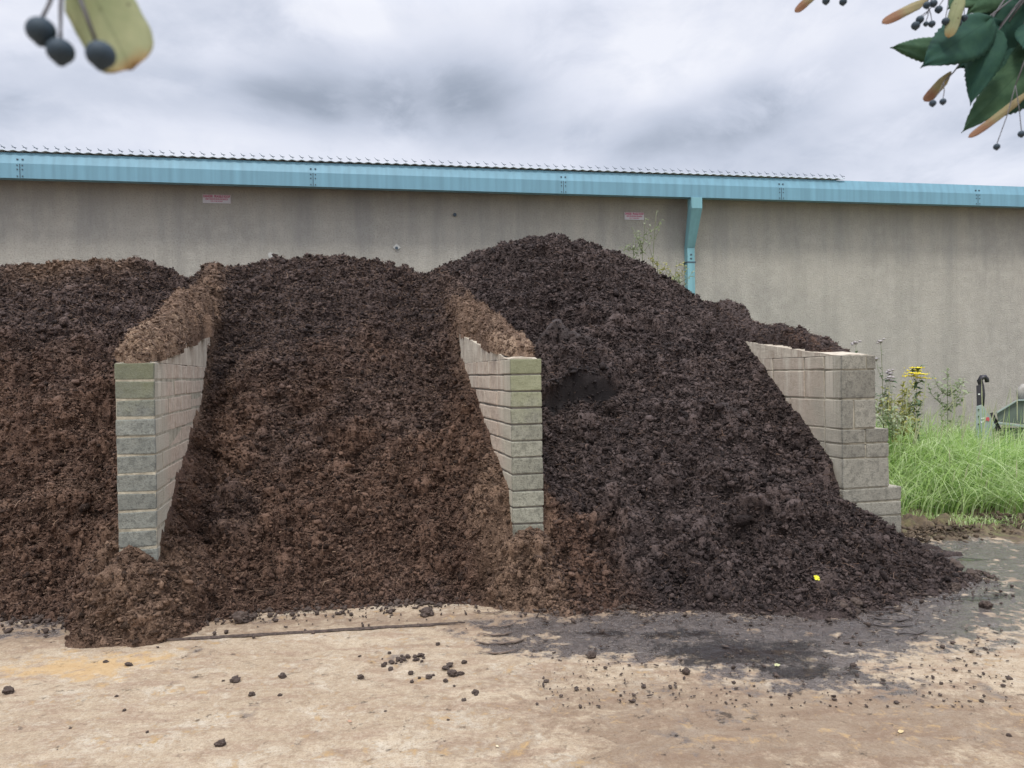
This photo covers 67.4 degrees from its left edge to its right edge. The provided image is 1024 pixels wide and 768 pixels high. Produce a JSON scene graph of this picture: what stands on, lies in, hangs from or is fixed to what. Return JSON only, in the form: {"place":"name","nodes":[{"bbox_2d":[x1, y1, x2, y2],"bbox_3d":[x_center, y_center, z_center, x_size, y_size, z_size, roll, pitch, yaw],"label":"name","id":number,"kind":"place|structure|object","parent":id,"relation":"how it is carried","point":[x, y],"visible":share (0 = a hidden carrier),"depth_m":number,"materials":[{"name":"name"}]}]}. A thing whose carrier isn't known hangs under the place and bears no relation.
{"place":"outdoors","nodes":[
{"label":"outdoors","id":0,"kind":"place"},
{"bbox_2d":[0,497,1023,767],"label":"ground","id":1,"kind":"structure","parent":0,"point":[182,703],"depth_m":3.63,"materials":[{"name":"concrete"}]},
{"bbox_2d":[2,686,13,694],"bbox_3d":[-2.425,1.477,3.698,0.055,0.042,0.052,14,1,-30],"label":"clod","id":2,"kind":"object","parent":1,"relation":"on","point":[6,690],"visible":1,"depth_m":3.69,"materials":[{"name":"brown soil"}]},
{"bbox_2d":[0,255,212,648],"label":"manure heap","id":3,"kind":"object","parent":1,"relation":"on","point":[66,324],"visible":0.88,"depth_m":5.90,"materials":[{"name":"brown soil"}]},
{"bbox_2d":[114,337,209,560],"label":"bay wall","id":4,"kind":"structure","parent":1,"relation":"on","point":[158,404],"depth_m":4.65,"materials":[{"name":"grey concrete"}]},
{"bbox_2d":[112,284,215,362],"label":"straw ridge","id":5,"kind":"structure","parent":4,"relation":"on","point":[179,321],"depth_m":5.42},
{"bbox_2d":[214,738,225,746],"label":"clod","id":6,"kind":"object","parent":1,"relation":"on","point":[220,743],"visible":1,"depth_m":3.13,"materials":[{"name":"brown soil"}]},
{"bbox_2d":[229,675,240,682],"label":"clod","id":7,"kind":"object","parent":1,"relation":"on","point":[235,679],"visible":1,"depth_m":3.78,"materials":[{"name":"brown soil"}]},
{"bbox_2d":[232,611,253,623],"bbox_3d":[-1.663,1.445,4.747,0.129,0.086,0.137,17,-21,-35],"label":"clod","id":8,"kind":"object","parent":1,"relation":"on","point":[239,617],"visible":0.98,"depth_m":4.71,"materials":[{"name":"brown soil"}]},
{"bbox_2d":[248,691,255,696],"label":"clod","id":9,"kind":"object","parent":1,"relation":"on","point":[252,693],"visible":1,"depth_m":3.62,"materials":[{"name":"brown soil"}]},
{"bbox_2d":[278,672,286,678],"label":"clod","id":10,"kind":"object","parent":1,"relation":"on","point":[282,675],"visible":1,"depth_m":3.83,"materials":[{"name":"brown soil"}]},
{"bbox_2d":[166,621,464,640],"bbox_3d":[-1.146,1.448,4.506,1.742,0.012,0.040,-1,1,-8],"label":"slab joint","id":11,"kind":"object","parent":1,"relation":"on","point":[307,631],"visible":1,"depth_m":4.49,"materials":[{"name":"concrete"}]},
{"bbox_2d":[119,252,547,647],"bbox_3d":[-1.676,0.540,7.357,2.520,3.977,8.530,-1,1,-14],"label":"manure heap","id":12,"kind":"object","parent":1,"relation":"on","point":[340,450],"visible":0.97,"depth_m":5.84,"materials":[{"name":"brown soil"}]},
{"bbox_2d":[420,607,433,617],"bbox_3d":[-0.532,1.431,4.794,0.091,0.070,0.088,-1,1,-31],"label":"clod","id":13,"kind":"object","parent":1,"relation":"on","point":[425,612],"visible":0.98,"depth_m":4.77,"materials":[{"name":"brown soil"}]},
{"bbox_2d":[447,669,458,676],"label":"clod","id":14,"kind":"object","parent":1,"relation":"on","point":[452,673],"visible":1,"depth_m":3.81,"materials":[{"name":"brown soil"}]},
{"bbox_2d":[472,689,478,693],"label":"clod","id":15,"kind":"object","parent":1,"relation":"on","point":[474,691],"visible":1,"depth_m":3.60,"materials":[{"name":"brown soil"}]},
{"bbox_2d":[474,609,525,653],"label":"tyre track","id":16,"kind":"structure","parent":1,"relation":"on","point":[502,643],"depth_m":4.29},
{"bbox_2d":[459,337,543,535],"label":"bay wall","id":17,"kind":"structure","parent":1,"relation":"on","point":[508,392],"depth_m":5.22,"materials":[{"name":"grey concrete"}]},
{"bbox_2d":[445,289,536,356],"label":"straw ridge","id":18,"kind":"structure","parent":17,"relation":"on","point":[484,326],"depth_m":6.08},
{"bbox_2d":[0,569,1016,707],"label":"muck crumbs","id":19,"kind":"object","parent":1,"relation":"on","point":[40,617],"visible":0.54,"depth_m":4.69,"materials":[{"name":"brown soil"}]},
{"bbox_2d":[0,145,1023,435],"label":"farm building","id":20,"kind":"structure","parent":1,"relation":"on","point":[928,277],"depth_m":13.31,"materials":[{"name":"grey paint"}]},
{"bbox_2d":[203,194,230,203],"bbox_3d":[-4.672,-2.927,12.151,0.420,0.135,0.014,-1,1,-10],"label":"warning sign","id":21,"kind":"object","parent":20,"relation":"attached to","point":[223,199],"visible":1,"depth_m":12.15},
{"bbox_2d":[624,212,643,219],"bbox_3d":[2.133,-2.929,13.401,0.355,0.130,0.014,-1,1,-10],"label":"warning sign","id":22,"kind":"object","parent":20,"relation":"attached to","point":[633,216],"visible":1,"depth_m":13.39,"materials":[{"name":"white metal"}]},
{"bbox_2d":[24,0,1023,150],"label":"lime tree","id":23,"kind":"object","parent":1,"relation":"on","point":[982,44],"visible":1,"depth_m":0.79,"materials":[{"name":"green plant"}]},
{"bbox_2d":[585,651,596,658],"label":"clod","id":24,"kind":"object","parent":1,"relation":"on","point":[591,654],"visible":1,"depth_m":4.04,"materials":[{"name":"brown soil"}]},
{"bbox_2d":[682,667,689,674],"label":"clod","id":25,"kind":"object","parent":1,"relation":"on","point":[685,670],"visible":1,"depth_m":3.80,"materials":[{"name":"brown soil"}]},
{"bbox_2d":[442,232,978,619],"bbox_3d":[1.535,0.470,8.140,4.242,4.548,8.535,-1,1,-14],"label":"manure heap","id":26,"kind":"object","parent":1,"relation":"on","point":[687,460],"visible":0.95,"depth_m":5.74,"materials":[{"name":"soil"}]},
{"bbox_2d":[620,241,640,258],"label":"weed","id":27,"kind":"object","parent":26,"relation":"on","point":[629,248],"visible":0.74,"depth_m":9.60,"materials":[{"name":"green plant"}]},
{"bbox_2d":[631,217,655,260],"bbox_3d":[1.621,-1.633,9.603,0.309,0.894,0.323,-2,1,-45],"label":"weed","id":28,"kind":"object","parent":26,"relation":"on","point":[641,242],"visible":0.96,"depth_m":9.60,"materials":[{"name":"green plant"}]},
{"bbox_2d":[646,211,664,257],"bbox_3d":[1.830,-1.701,9.670,0.250,0.998,0.168,0,1,33],"label":"weed","id":29,"kind":"object","parent":26,"relation":"on","point":[654,234],"visible":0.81,"depth_m":9.70,"materials":[{"name":"green plant"}]},
{"bbox_2d":[648,256,666,273],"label":"weed","id":30,"kind":"object","parent":26,"relation":"on","point":[657,264],"visible":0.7,"depth_m":9.60,"materials":[{"name":"green plant"}]},
{"bbox_2d":[663,261,688,280],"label":"weed","id":31,"kind":"object","parent":26,"relation":"on","point":[668,268],"visible":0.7,"depth_m":9.70,"materials":[{"name":"green plant"}]},
{"bbox_2d":[672,271,693,285],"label":"weed","id":32,"kind":"object","parent":26,"relation":"on","point":[678,280],"visible":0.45,"depth_m":9.57,"materials":[{"name":"green plant"}]},
{"bbox_2d":[746,342,900,532],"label":"bay wall","id":33,"kind":"structure","parent":1,"relation":"on","point":[829,396],"depth_m":5.88,"materials":[{"name":"grey concrete"}]},
{"bbox_2d":[708,298,850,351],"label":"straw ridge","id":34,"kind":"structure","parent":33,"relation":"on","point":[735,319],"depth_m":6.91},
{"bbox_2d":[832,600,852,613],"bbox_3d":[2.022,1.379,4.709,0.120,0.117,0.164,4,0,-33],"label":"clod","id":35,"kind":"object","parent":1,"relation":"on","point":[844,604],"visible":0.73,"depth_m":4.67,"materials":[{"name":"brown soil"}]},
{"bbox_2d":[850,597,862,607],"bbox_3d":[2.159,1.384,4.822,0.097,0.090,0.107,0,1,36],"label":"clod","id":36,"kind":"object","parent":1,"relation":"on","point":[858,602],"visible":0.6,"depth_m":4.79,"materials":[{"name":"brown soil"}]},
{"bbox_2d":[851,340,861,352],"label":"thistle","id":37,"kind":"object","parent":1,"relation":"on","point":[854,342],"visible":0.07,"depth_m":8.58,"materials":[{"name":"plant"}]},
{"bbox_2d":[874,338,896,426],"bbox_3d":[4.357,0.390,9.028,0.344,1.850,0.228,0,1,38],"label":"thistle","id":38,"kind":"object","parent":1,"relation":"on","point":[890,373],"visible":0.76,"depth_m":8.99,"materials":[{"name":"green plant"}]},
{"bbox_2d":[875,398,908,464],"bbox_3d":[4.056,0.735,8.368,0.475,1.188,0.583,-1,1,0],"label":"tall weed","id":39,"kind":"object","parent":1,"relation":"on","point":[889,417],"visible":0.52,"depth_m":8.35,"materials":[{"name":"green plant"}]},
{"bbox_2d":[873,388,920,452],"bbox_3d":[4.426,0.657,8.920,0.624,1.316,0.519,-1,1,23],"label":"tall weed","id":40,"kind":"object","parent":1,"relation":"on","point":[898,403],"visible":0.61,"depth_m":8.88,"materials":[{"name":"green plant"}]},
{"bbox_2d":[878,380,927,436],"bbox_3d":[4.681,0.629,9.183,0.622,1.359,0.447,-1,1,-18],"label":"tall weed","id":41,"kind":"object","parent":1,"relation":"on","point":[902,393],"visible":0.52,"depth_m":9.21,"materials":[{"name":"green plant"}]},
{"bbox_2d":[902,365,935,449],"bbox_3d":[4.669,0.544,8.922,0.358,1.535,0.404,-1,1,0],"label":"ragwort","id":42,"kind":"object","parent":1,"relation":"on","point":[916,369],"visible":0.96,"depth_m":8.88,"materials":[{"name":"green plant"}]},
{"bbox_2d":[922,368,971,439],"bbox_3d":[5.644,0.532,9.904,0.518,1.505,0.626,-1,1,0],"label":"tall weed","id":43,"kind":"object","parent":1,"relation":"on","point":[946,406],"visible":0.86,"depth_m":9.90,"materials":[{"name":"green plant"}]},
{"bbox_2d":[875,375,1023,517],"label":"long grass","id":44,"kind":"structure","parent":1,"relation":"on","point":[957,470],"depth_m":8.01,"materials":[{"name":"green plant"}]},
{"bbox_2d":[950,582,961,589],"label":"clod","id":45,"kind":"object","parent":1,"relation":"on","point":[956,586],"visible":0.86,"depth_m":5.18,"materials":[{"name":"brown soil"}]},
{"bbox_2d":[949,558,964,568],"bbox_3d":[3.268,1.347,5.680,0.138,0.110,0.144,19,6,29],"label":"clod","id":46,"kind":"object","parent":1,"relation":"on","point":[955,562],"visible":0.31,"depth_m":5.64,"materials":[{"name":"brown soil"}]},
{"bbox_2d":[901,511,1023,551],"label":"soil crumbs","id":47,"kind":"object","parent":1,"relation":"on","point":[912,532],"visible":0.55,"depth_m":6.95,"materials":[{"name":"brown soil"}]},
{"bbox_2d":[901,508,1023,529],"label":"sprouts","id":48,"kind":"object","parent":1,"relation":"on","point":[973,519],"visible":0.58,"depth_m":7.17,"materials":[{"name":"green plant"}]},
{"bbox_2d":[964,568,978,575],"bbox_3d":[3.280,1.361,5.489,0.086,0.079,0.089,-1,1,-35],"label":"clod","id":49,"kind":"object","parent":1,"relation":"on","point":[972,572],"visible":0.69,"depth_m":5.48,"materials":[{"name":"brown soil"}]},
{"bbox_2d":[978,600,993,608],"bbox_3d":[2.963,1.379,4.800,0.070,0.059,0.074,-1,1,-10],"label":"clod","id":50,"kind":"object","parent":1,"relation":"on","point":[986,604],"visible":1,"depth_m":4.78,"materials":[{"name":"brown soil"}]},
{"bbox_2d":[976,375,1023,447],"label":"farm implement","id":51,"kind":"object","parent":1,"relation":"on","point":[1010,409],"visible":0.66,"depth_m":10.26,"materials":[{"name":"paint"}]},
{"bbox_2d":[0,0,1023,186],"label":"sky","id":52,"kind":"structure","parent":0,"point":[754,86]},
{"bbox_2d":[861,606,928,634],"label":"tyre track","id":53,"kind":"structure","parent":0,"point":[916,633],"depth_m":4.47,"materials":[{"name":"grey soil"}]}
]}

